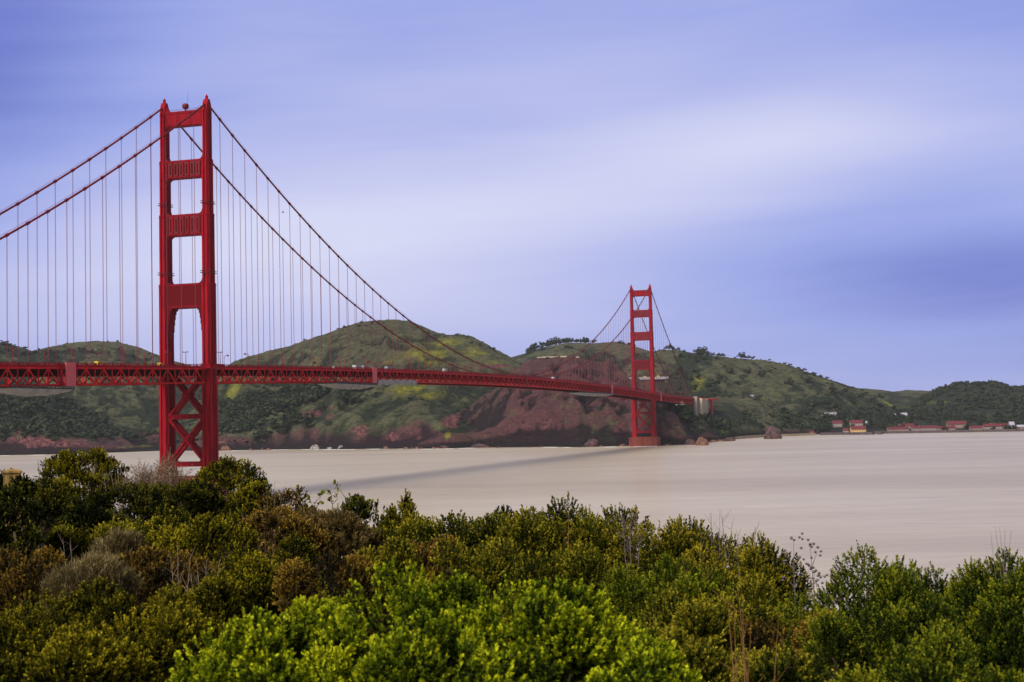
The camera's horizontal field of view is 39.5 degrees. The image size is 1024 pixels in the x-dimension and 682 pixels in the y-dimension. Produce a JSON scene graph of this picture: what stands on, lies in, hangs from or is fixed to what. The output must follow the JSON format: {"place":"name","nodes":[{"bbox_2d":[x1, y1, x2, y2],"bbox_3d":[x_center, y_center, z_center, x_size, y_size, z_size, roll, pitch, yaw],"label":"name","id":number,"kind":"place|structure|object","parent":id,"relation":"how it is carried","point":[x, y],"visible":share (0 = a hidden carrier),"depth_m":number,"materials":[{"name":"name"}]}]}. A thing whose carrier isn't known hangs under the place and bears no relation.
{"place":"outdoors","nodes":[
{"label":"outdoors","id":0,"kind":"place"},
{"bbox_2d":[0,431,1023,615],"bbox_3d":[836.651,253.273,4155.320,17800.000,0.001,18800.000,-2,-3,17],"label":"water","id":1,"kind":"structure","parent":0,"point":[949,502],"depth_m":866.24,"materials":[{"name":"liquid"}]},
{"bbox_2d":[1,446,648,455],"bbox_3d":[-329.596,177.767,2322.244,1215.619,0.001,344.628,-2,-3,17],"label":"surf","id":2,"kind":"structure","parent":1,"relation":"on","point":[353,449],"depth_m":2319.35,"materials":[{"name":"liquid"}]},
{"bbox_2d":[0,94,717,498],"bbox_3d":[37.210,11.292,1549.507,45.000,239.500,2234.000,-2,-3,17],"label":"suspension bridge","id":3,"kind":"structure","parent":1,"relation":"in","point":[210,370],"depth_m":818.13,"materials":[{"name":"red metal"}]},
{"bbox_2d":[0,385,74,396],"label":"work platform","id":4,"kind":"structure","parent":3,"relation":"hanging from","point":[22,390],"depth_m":654.57,"materials":[{"name":"metal"}]},
{"bbox_2d":[316,381,377,388],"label":"work platform","id":5,"kind":"structure","parent":3,"relation":"hanging from","point":[347,385],"depth_m":999.27,"materials":[{"name":"metal"}]},
{"bbox_2d":[378,379,416,384],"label":"tarpaulin sheet","id":6,"kind":"object","parent":3,"relation":"hanging from","point":[397,381],"visible":1,"depth_m":1085.89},
{"bbox_2d":[567,391,614,396],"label":"work platform","id":7,"kind":"structure","parent":3,"relation":"hanging from","point":[584,393],"depth_m":1680.31,"materials":[{"name":"metal"}]},
{"bbox_2d":[583,439,598,446],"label":"sea rock","id":8,"kind":"object","parent":1,"relation":"in","point":[593,442],"visible":0.98,"depth_m":2059.39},
{"bbox_2d":[695,437,708,444],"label":"sea rock","id":9,"kind":"object","parent":1,"relation":"in","point":[701,441],"visible":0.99,"depth_m":1990.70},
{"bbox_2d":[764,426,781,438],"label":"sea rock","id":10,"kind":"object","parent":1,"relation":"in","point":[772,432],"visible":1,"depth_m":2384.32,"materials":[{"name":"stone"}]},
{"bbox_2d":[820,429,1023,434],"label":"quay wall","id":11,"kind":"structure","parent":1,"relation":"in","point":[923,431],"depth_m":2619.33,"materials":[{"name":"concrete"}]},
{"bbox_2d":[0,319,1023,454],"bbox_3d":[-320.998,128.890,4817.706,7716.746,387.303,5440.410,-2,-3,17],"label":"hills","id":12,"kind":"structure","parent":0,"point":[565,419],"depth_m":2707.36,"materials":[{"name":"plant"}]},
{"bbox_2d":[0,340,180,441],"bbox_3d":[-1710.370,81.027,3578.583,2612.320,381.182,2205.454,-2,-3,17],"label":"woodland","id":13,"kind":"object","parent":12,"relation":"on","point":[47,425],"visible":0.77,"depth_m":2678.39,"materials":[{"name":"green plant"}]},
{"bbox_2d":[254,426,270,437],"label":"hillside tree","id":14,"kind":"object","parent":12,"relation":"on","point":[265,432],"visible":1,"depth_m":2498.09,"materials":[{"name":"green plant"}]},
{"bbox_2d":[298,413,316,427],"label":"hillside tree","id":15,"kind":"object","parent":12,"relation":"on","point":[305,420],"visible":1,"depth_m":2479.87,"materials":[{"name":"green plant"}]},
{"bbox_2d":[336,389,349,401],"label":"hillside tree","id":16,"kind":"object","parent":12,"relation":"on","point":[340,395],"visible":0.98,"depth_m":2567.85,"materials":[{"name":"green plant"}]},
{"bbox_2d":[339,392,356,403],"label":"hillside tree","id":17,"kind":"object","parent":12,"relation":"on","point":[351,398],"visible":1,"depth_m":2568.30,"materials":[{"name":"green plant"}]},
{"bbox_2d":[218,384,694,432],"bbox_3d":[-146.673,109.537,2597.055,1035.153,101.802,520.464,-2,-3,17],"label":"woodland","id":18,"kind":"object","parent":12,"relation":"on","point":[252,406],"visible":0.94,"depth_m":2672.42,"materials":[{"name":"green plant"}]},
{"bbox_2d":[0,321,1006,444],"bbox_3d":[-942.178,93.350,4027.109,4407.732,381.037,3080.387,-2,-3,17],"label":"hillside scrub","id":19,"kind":"object","parent":12,"relation":"on","point":[603,404],"visible":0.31,"depth_m":2949.58,"materials":[{"name":"green plant"}]},
{"bbox_2d":[526,340,1023,435],"bbox_3d":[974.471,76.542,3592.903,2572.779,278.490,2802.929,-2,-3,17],"label":"woodland","id":20,"kind":"object","parent":12,"relation":"on","point":[795,417],"visible":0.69,"depth_m":3503.32,"materials":[{"name":"green plant"}]},
{"bbox_2d":[734,433,815,438],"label":"sea wall","id":21,"kind":"structure","parent":12,"relation":"on","point":[759,436],"depth_m":2625.55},
{"bbox_2d":[828,420,842,427],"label":"house","id":22,"kind":"structure","parent":12,"relation":"on","point":[836,423],"depth_m":3075.21,"materials":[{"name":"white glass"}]},
{"bbox_2d":[850,426,865,431],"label":"house","id":23,"kind":"structure","parent":12,"relation":"on","point":[857,428],"depth_m":2745.92,"materials":[{"name":"beige"}]},
{"bbox_2d":[886,427,908,430],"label":"shed","id":24,"kind":"structure","parent":12,"relation":"on","point":[897,428],"depth_m":2764.97,"materials":[{"name":"beige"}]},
{"bbox_2d":[911,425,936,430],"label":"barrack","id":25,"kind":"structure","parent":12,"relation":"on","point":[922,428],"depth_m":2753.47,"materials":[{"name":"beige"}]},
{"bbox_2d":[946,420,966,427],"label":"hall","id":26,"kind":"structure","parent":12,"relation":"on","point":[959,424],"depth_m":2879.18,"materials":[{"name":"white"}]},
{"bbox_2d":[982,423,1007,428],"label":"barrack","id":27,"kind":"structure","parent":12,"relation":"on","point":[989,426],"depth_m":2682.97,"materials":[{"name":"beige"}]},
{"bbox_2d":[0,0,1023,391],"label":"sky","id":28,"kind":"structure","parent":0,"point":[833,189],"materials":[{"name":"blue"}]},
{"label":"bluff ground","id":29,"kind":"structure","parent":0,"visible":0},
{"bbox_2d":[2,469,21,604],"bbox_3d":[-8.007,3.208,22.867,0.300,2.310,0.300,0,-3,-20],"label":"timber post","id":30,"kind":"object","parent":29,"relation":"on","point":[8,474],"visible":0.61,"depth_m":22.78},
{"bbox_2d":[0,496,46,605],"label":"shrub","id":31,"kind":"object","parent":29,"relation":"on","point":[27,534],"visible":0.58,"depth_m":19.31,"materials":[{"name":"green plant"}]},
{"bbox_2d":[0,545,66,653],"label":"shrub","id":32,"kind":"object","parent":29,"relation":"on","point":[18,578],"visible":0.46,"depth_m":16.55,"materials":[{"name":"green plant"}]},
{"bbox_2d":[0,472,73,574],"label":"shrub","id":33,"kind":"object","parent":29,"relation":"on","point":[47,495],"visible":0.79,"depth_m":20.79,"materials":[{"name":"green plant"}]},
{"bbox_2d":[18,520,96,609],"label":"shrub","id":34,"kind":"object","parent":29,"relation":"on","point":[80,540],"visible":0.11,"depth_m":21.63,"materials":[{"name":"green plant"}]},
{"bbox_2d":[22,494,97,534],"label":"shrub","id":35,"kind":"object","parent":29,"relation":"on","point":[73,503],"visible":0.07,"depth_m":28.11,"materials":[{"name":"green plant"}]},
{"bbox_2d":[32,476,89,512],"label":"shrub","id":36,"kind":"object","parent":29,"relation":"on","point":[67,486],"visible":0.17,"depth_m":35.73,"materials":[{"name":"green plant"}]},
{"bbox_2d":[0,576,126,676],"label":"shrub","id":37,"kind":"object","parent":29,"relation":"on","point":[21,630],"visible":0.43,"depth_m":11.45,"materials":[{"name":"green plant"}]},
{"bbox_2d":[0,624,160,681],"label":"shrub","id":38,"kind":"object","parent":29,"relation":"on","point":[62,658],"visible":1,"depth_m":8.52,"materials":[{"name":"green plant"}]},
{"bbox_2d":[33,447,132,509],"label":"shrub","id":39,"kind":"object","parent":29,"relation":"on","point":[67,463],"visible":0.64,"depth_m":39.49,"materials":[{"name":"green plant"}]},
{"bbox_2d":[37,550,144,625],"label":"dry grass clump","id":40,"kind":"object","parent":29,"relation":"on","point":[89,568],"visible":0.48,"depth_m":15.64,"materials":[{"name":"green plant"}]},
{"bbox_2d":[51,503,132,566],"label":"shrub","id":41,"kind":"object","parent":29,"relation":"on","point":[100,515],"visible":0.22,"depth_m":25.58,"materials":[{"name":"green plant"}]},
{"bbox_2d":[85,526,146,602],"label":"dry grass clump","id":42,"kind":"object","parent":29,"relation":"on","point":[119,542],"visible":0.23,"depth_m":20.77,"materials":[{"name":"green plant"}]},
{"bbox_2d":[82,480,167,531],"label":"shrub","id":43,"kind":"object","parent":29,"relation":"on","point":[102,496],"visible":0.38,"depth_m":30.48,"materials":[{"name":"green plant"}]},
{"bbox_2d":[53,590,211,681],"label":"shrub","id":44,"kind":"object","parent":29,"relation":"on","point":[162,637],"visible":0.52,"depth_m":10.32,"materials":[{"name":"green plant"}]},
{"bbox_2d":[117,459,168,516],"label":"twiggy shrub","id":45,"kind":"object","parent":29,"relation":"on","point":[147,480],"visible":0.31,"depth_m":37.71,"materials":[{"name":"brown plant"}]},
{"bbox_2d":[87,503,205,606],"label":"shrub","id":46,"kind":"object","parent":29,"relation":"on","point":[159,522],"visible":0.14,"depth_m":22.68,"materials":[{"name":"green plant"}]},
{"bbox_2d":[94,543,221,641],"bbox_3d":[-4.246,3.328,17.335,1.731,1.766,1.433,-1,-3,0],"label":"shrub","id":47,"kind":"object","parent":29,"relation":"on","point":[155,573],"visible":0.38,"depth_m":17.13,"materials":[{"name":"green plant"}]},
{"bbox_2d":[139,448,196,492],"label":"twiggy shrub","id":48,"kind":"object","parent":29,"relation":"on","point":[170,470],"visible":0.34,"depth_m":40.81,"materials":[{"name":"brown plant"}]},
{"bbox_2d":[128,480,208,530],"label":"shrub","id":49,"kind":"object","parent":29,"relation":"on","point":[182,494],"visible":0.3,"depth_m":32.66,"materials":[{"name":"green plant"}]},
{"bbox_2d":[142,568,253,663],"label":"shrub","id":50,"kind":"object","parent":29,"relation":"on","point":[214,596],"visible":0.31,"depth_m":12.28,"materials":[{"name":"green plant"}]},
{"bbox_2d":[167,478,228,545],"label":"shrub","id":51,"kind":"object","parent":29,"relation":"on","point":[214,503],"visible":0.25,"depth_m":33.68,"materials":[{"name":"green plant"}]},
{"bbox_2d":[150,509,263,601],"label":"shrub","id":52,"kind":"object","parent":29,"relation":"on","point":[217,533],"visible":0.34,"depth_m":21.64,"materials":[{"name":"green plant"}]},
{"bbox_2d":[181,454,278,547],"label":"shrub","id":53,"kind":"object","parent":29,"relation":"on","point":[230,474],"visible":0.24,"depth_m":35.55,"materials":[{"name":"green plant"}]},
{"bbox_2d":[165,621,309,681],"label":"shrub","id":54,"kind":"object","parent":29,"relation":"on","point":[263,669],"visible":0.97,"depth_m":7.12,"materials":[{"name":"green plant"}]},
{"bbox_2d":[187,551,289,619],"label":"shrub","id":55,"kind":"object","parent":29,"relation":"on","point":[255,575],"visible":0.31,"depth_m":14.59,"materials":[{"name":"green plant"}]},
{"bbox_2d":[224,479,271,528],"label":"shrub","id":56,"kind":"object","parent":29,"relation":"on","point":[242,504],"visible":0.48,"depth_m":33.62,"materials":[{"name":"green plant"}]},
{"bbox_2d":[221,531,328,601],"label":"shrub","id":57,"kind":"object","parent":29,"relation":"on","point":[298,543],"visible":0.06,"depth_m":17.95,"materials":[{"name":"green plant"}]},
{"bbox_2d":[213,504,340,571],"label":"shrub","id":58,"kind":"object","parent":29,"relation":"on","point":[286,521],"visible":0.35,"depth_m":24.50,"materials":[{"name":"green plant"}]},
{"bbox_2d":[250,484,315,548],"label":"shrub","id":59,"kind":"object","parent":29,"relation":"on","point":[287,496],"visible":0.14,"depth_m":28.76,"materials":[{"name":"green plant"}]},
{"bbox_2d":[213,590,374,681],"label":"shrub","id":60,"kind":"object","parent":29,"relation":"on","point":[330,649],"visible":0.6,"depth_m":7.38,"materials":[{"name":"green plant"}]},
{"bbox_2d":[272,547,385,676],"bbox_3d":[-1.730,2.780,13.375,1.135,1.682,1.026,-1,-3,0],"label":"shrub","id":61,"kind":"object","parent":29,"relation":"on","point":[294,579],"visible":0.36,"depth_m":13.41,"materials":[{"name":"green plant"}]},
{"bbox_2d":[272,503,386,600],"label":"shrub","id":62,"kind":"object","parent":29,"relation":"on","point":[345,527],"visible":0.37,"depth_m":25.30,"materials":[{"name":"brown plant"}]},
{"bbox_2d":[307,479,374,581],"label":"shrub","id":63,"kind":"object","parent":29,"relation":"on","point":[329,499],"visible":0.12,"depth_m":27.01,"materials":[{"name":"green plant"}]},
{"bbox_2d":[338,493,390,562],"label":"shrub","id":64,"kind":"object","parent":29,"relation":"on","point":[362,504],"visible":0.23,"depth_m":26.67,"materials":[{"name":"green plant"}]},
{"bbox_2d":[331,534,428,639],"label":"shrub","id":65,"kind":"object","parent":29,"relation":"on","point":[396,551],"visible":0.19,"depth_m":16.73,"materials":[{"name":"green plant"}]},
{"bbox_2d":[381,488,418,542],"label":"shrub","id":66,"kind":"object","parent":29,"relation":"on","point":[393,519],"visible":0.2,"depth_m":25.86,"materials":[{"name":"green plant"}]},
{"bbox_2d":[305,556,503,677],"bbox_3d":[-0.683,2.096,8.094,1.310,1.730,1.196,-1,-3,0],"label":"shrub","id":67,"kind":"object","parent":29,"relation":"on","point":[437,598],"visible":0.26,"depth_m":7.96,"materials":[{"name":"green plant"}]},
{"bbox_2d":[378,534,463,632],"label":"shrub","id":68,"kind":"object","parent":29,"relation":"on","point":[430,566],"visible":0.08,"depth_m":17.71,"materials":[{"name":"green plant"}]},
{"bbox_2d":[379,511,484,566],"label":"shrub","id":69,"kind":"object","parent":29,"relation":"on","point":[420,530],"visible":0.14,"depth_m":21.79,"materials":[{"name":"green plant"}]},
{"bbox_2d":[339,605,562,681],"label":"shrub","id":70,"kind":"object","parent":29,"relation":"on","point":[428,649],"visible":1,"depth_m":6.67,"materials":[{"name":"green plant"}]},
{"bbox_2d":[400,534,530,660],"bbox_3d":[-0.379,3.103,14.841,1.652,2.194,1.429,-1,-3,0],"label":"shrub","id":71,"kind":"object","parent":29,"relation":"on","point":[484,573],"visible":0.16,"depth_m":15.00,"materials":[{"name":"green plant"}]},
{"bbox_2d":[433,504,520,582],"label":"shrub","id":72,"kind":"object","parent":29,"relation":"on","point":[475,534],"visible":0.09,"depth_m":20.47,"materials":[{"name":"green plant"}]},
{"bbox_2d":[465,505,564,584],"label":"shrub","id":73,"kind":"object","parent":29,"relation":"on","point":[469,562],"visible":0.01,"depth_m":20.71,"materials":[{"name":"green plant"}]},
{"bbox_2d":[434,573,611,681],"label":"shrub","id":74,"kind":"object","parent":29,"relation":"on","point":[545,618],"visible":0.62,"depth_m":7.48,"materials":[{"name":"green plant"}]},
{"bbox_2d":[475,491,627,600],"bbox_3d":[0.650,3.600,19.861,2.346,2.995,1.587,0,-3,-17],"label":"shrub","id":75,"kind":"object","parent":29,"relation":"on","point":[526,535],"visible":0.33,"depth_m":19.52,"materials":[{"name":"green plant"}]},
{"bbox_2d":[493,538,640,650],"bbox_3d":[0.579,3.088,14.328,1.619,2.169,1.477,-1,-3,0],"label":"shrub","id":76,"kind":"object","parent":29,"relation":"on","point":[585,564],"visible":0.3,"depth_m":14.15,"materials":[{"name":"green plant"}]},
{"bbox_2d":[537,502,643,608],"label":"shrub","id":77,"kind":"object","parent":29,"relation":"on","point":[587,533],"visible":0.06,"depth_m":19.50,"materials":[{"name":"green plant"}]},
{"bbox_2d":[504,578,684,681],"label":"shrub","id":78,"kind":"object","parent":29,"relation":"on","point":[623,635],"visible":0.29,"depth_m":7.79,"materials":[{"name":"green plant"}]},
{"bbox_2d":[583,639,704,681],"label":"shrub","id":79,"kind":"object","parent":29,"relation":"on","point":[646,665],"visible":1,"depth_m":6.85,"materials":[{"name":"green plant"}]},
{"bbox_2d":[594,503,714,576],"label":"shrub","id":80,"kind":"object","parent":29,"relation":"on","point":[617,542],"visible":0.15,"depth_m":19.15,"materials":[{"name":"green plant"}]},
{"bbox_2d":[598,550,734,639],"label":"shrub","id":81,"kind":"object","parent":29,"relation":"on","point":[637,597],"visible":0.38,"depth_m":12.86,"materials":[{"name":"green plant"}]},
{"bbox_2d":[626,518,742,610],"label":"shrub","id":82,"kind":"object","parent":29,"relation":"on","point":[678,543],"visible":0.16,"depth_m":18.49,"materials":[{"name":"green plant"}]},
{"bbox_2d":[616,512,642,574],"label":"bare twig","id":83,"kind":"object","parent":82,"relation":"attached to","point":[624,532],"visible":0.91,"depth_m":18.37,"materials":[{"name":"plant"}]},
{"bbox_2d":[636,596,755,680],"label":"shrub","id":84,"kind":"object","parent":29,"relation":"on","point":[703,621],"visible":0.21,"depth_m":10.32,"materials":[{"name":"green plant"}]},
{"bbox_2d":[656,625,755,681],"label":"shrub","id":85,"kind":"object","parent":29,"relation":"on","point":[705,658],"visible":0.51,"depth_m":9.19,"materials":[{"name":"green plant"}]},
{"bbox_2d":[641,586,784,648],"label":"shrub","id":86,"kind":"object","parent":29,"relation":"on","point":[665,604],"visible":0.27,"depth_m":11.43,"materials":[{"name":"green plant"}]},
{"bbox_2d":[670,530,814,614],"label":"shrub","id":87,"kind":"object","parent":29,"relation":"on","point":[767,548],"visible":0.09,"depth_m":17.08,"materials":[{"name":"green plant"}]},
{"bbox_2d":[694,510,740,583],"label":"bare twig","id":88,"kind":"object","parent":87,"relation":"attached to","point":[711,533],"visible":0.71,"depth_m":17.88,"materials":[{"name":"plant"}]},
{"bbox_2d":[711,589,775,681],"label":"dead shoots","id":89,"kind":"object","parent":29,"relation":"on","point":[747,670],"visible":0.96,"depth_m":8.52,"materials":[{"name":"plant"}]},
{"bbox_2d":[699,571,806,645],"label":"shrub","id":90,"kind":"object","parent":29,"relation":"on","point":[753,586],"visible":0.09,"depth_m":13.94,"materials":[{"name":"green plant"}]},
{"bbox_2d":[738,616,788,681],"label":"dead shoots","id":91,"kind":"object","parent":29,"relation":"on","point":[775,658],"visible":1,"depth_m":8.29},
{"bbox_2d":[736,543,793,618],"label":"shrub","id":92,"kind":"object","parent":29,"relation":"on","point":[751,553],"visible":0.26,"depth_m":16.30,"materials":[{"name":"green plant"}]},
{"bbox_2d":[781,532,804,607],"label":"dry weed","id":93,"kind":"object","parent":29,"relation":"on","point":[798,558],"visible":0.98,"depth_m":13.89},
{"bbox_2d":[735,610,860,675],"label":"shrub","id":94,"kind":"object","parent":29,"relation":"on","point":[767,636],"visible":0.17,"depth_m":10.89,"materials":[{"name":"green plant"}]},
{"bbox_2d":[730,638,873,681],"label":"shrub","id":95,"kind":"object","parent":29,"relation":"on","point":[761,664],"visible":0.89,"depth_m":8.82,"materials":[{"name":"green plant"}]},
{"bbox_2d":[800,538,827,602],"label":"dry weed","id":96,"kind":"object","parent":29,"relation":"on","point":[811,566],"visible":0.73,"depth_m":12.86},
{"bbox_2d":[806,566,846,613],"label":"dry weed","id":97,"kind":"object","parent":29,"relation":"on","point":[816,580],"visible":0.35,"depth_m":12.45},
{"bbox_2d":[775,558,941,676],"bbox_3d":[2.885,2.817,11.859,1.407,2.001,1.314,-1,-3,0],"label":"shrub","id":98,"kind":"object","parent":29,"relation":"on","point":[895,587],"visible":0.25,"depth_m":11.79,"materials":[{"name":"green plant"}]},
{"bbox_2d":[807,540,946,655],"bbox_3d":[3.368,2.829,12.367,1.540,2.207,1.411,-1,-3,0],"label":"shrub","id":99,"kind":"object","parent":29,"relation":"on","point":[898,565],"visible":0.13,"depth_m":12.44,"materials":[{"name":"green plant"}]},
{"bbox_2d":[798,591,964,681],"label":"shrub","id":100,"kind":"object","parent":29,"relation":"on","point":[893,623],"visible":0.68,"depth_m":9.86,"materials":[{"name":"green plant"}]},
{"bbox_2d":[831,623,1023,681],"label":"shrub","id":101,"kind":"object","parent":29,"relation":"on","point":[917,664],"visible":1,"depth_m":8.02,"materials":[{"name":"green plant"}]},
{"bbox_2d":[886,592,1023,681],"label":"shrub","id":102,"kind":"object","parent":29,"relation":"on","point":[1004,651],"visible":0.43,"depth_m":9.31,"materials":[{"name":"green plant"}]},
{"bbox_2d":[915,556,1002,649],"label":"shrub","id":103,"kind":"object","parent":29,"relation":"on","point":[969,578],"visible":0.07,"depth_m":11.71,"materials":[{"name":"green plant"}]},
{"bbox_2d":[912,546,1023,679],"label":"shrub","id":104,"kind":"object","parent":29,"relation":"on","point":[1010,561],"visible":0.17,"depth_m":11.76,"materials":[{"name":"green plant"}]},
{"bbox_2d":[991,527,1010,584],"bbox_3d":[3.938,1.899,11.428,0.164,0.820,0.060,-3,-4,29],"label":"grass spike","id":105,"kind":"object","parent":104,"relation":"on","point":[1002,556],"depth_m":11.44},
{"bbox_2d":[950,566,1023,677],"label":"shrub","id":106,"kind":"object","parent":29,"relation":"on","point":[1007,590],"visible":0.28,"depth_m":10.75,"materials":[{"name":"green plant"}]},
{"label":"undergrowth","id":107,"kind":"object","parent":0,"visible":0},
{"bbox_2d":[166,542,194,591],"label":"bare twig","id":108,"kind":"object","parent":107,"relation":"on","point":[183,569],"visible":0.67,"depth_m":15.91,"materials":[{"name":"brown plant"}]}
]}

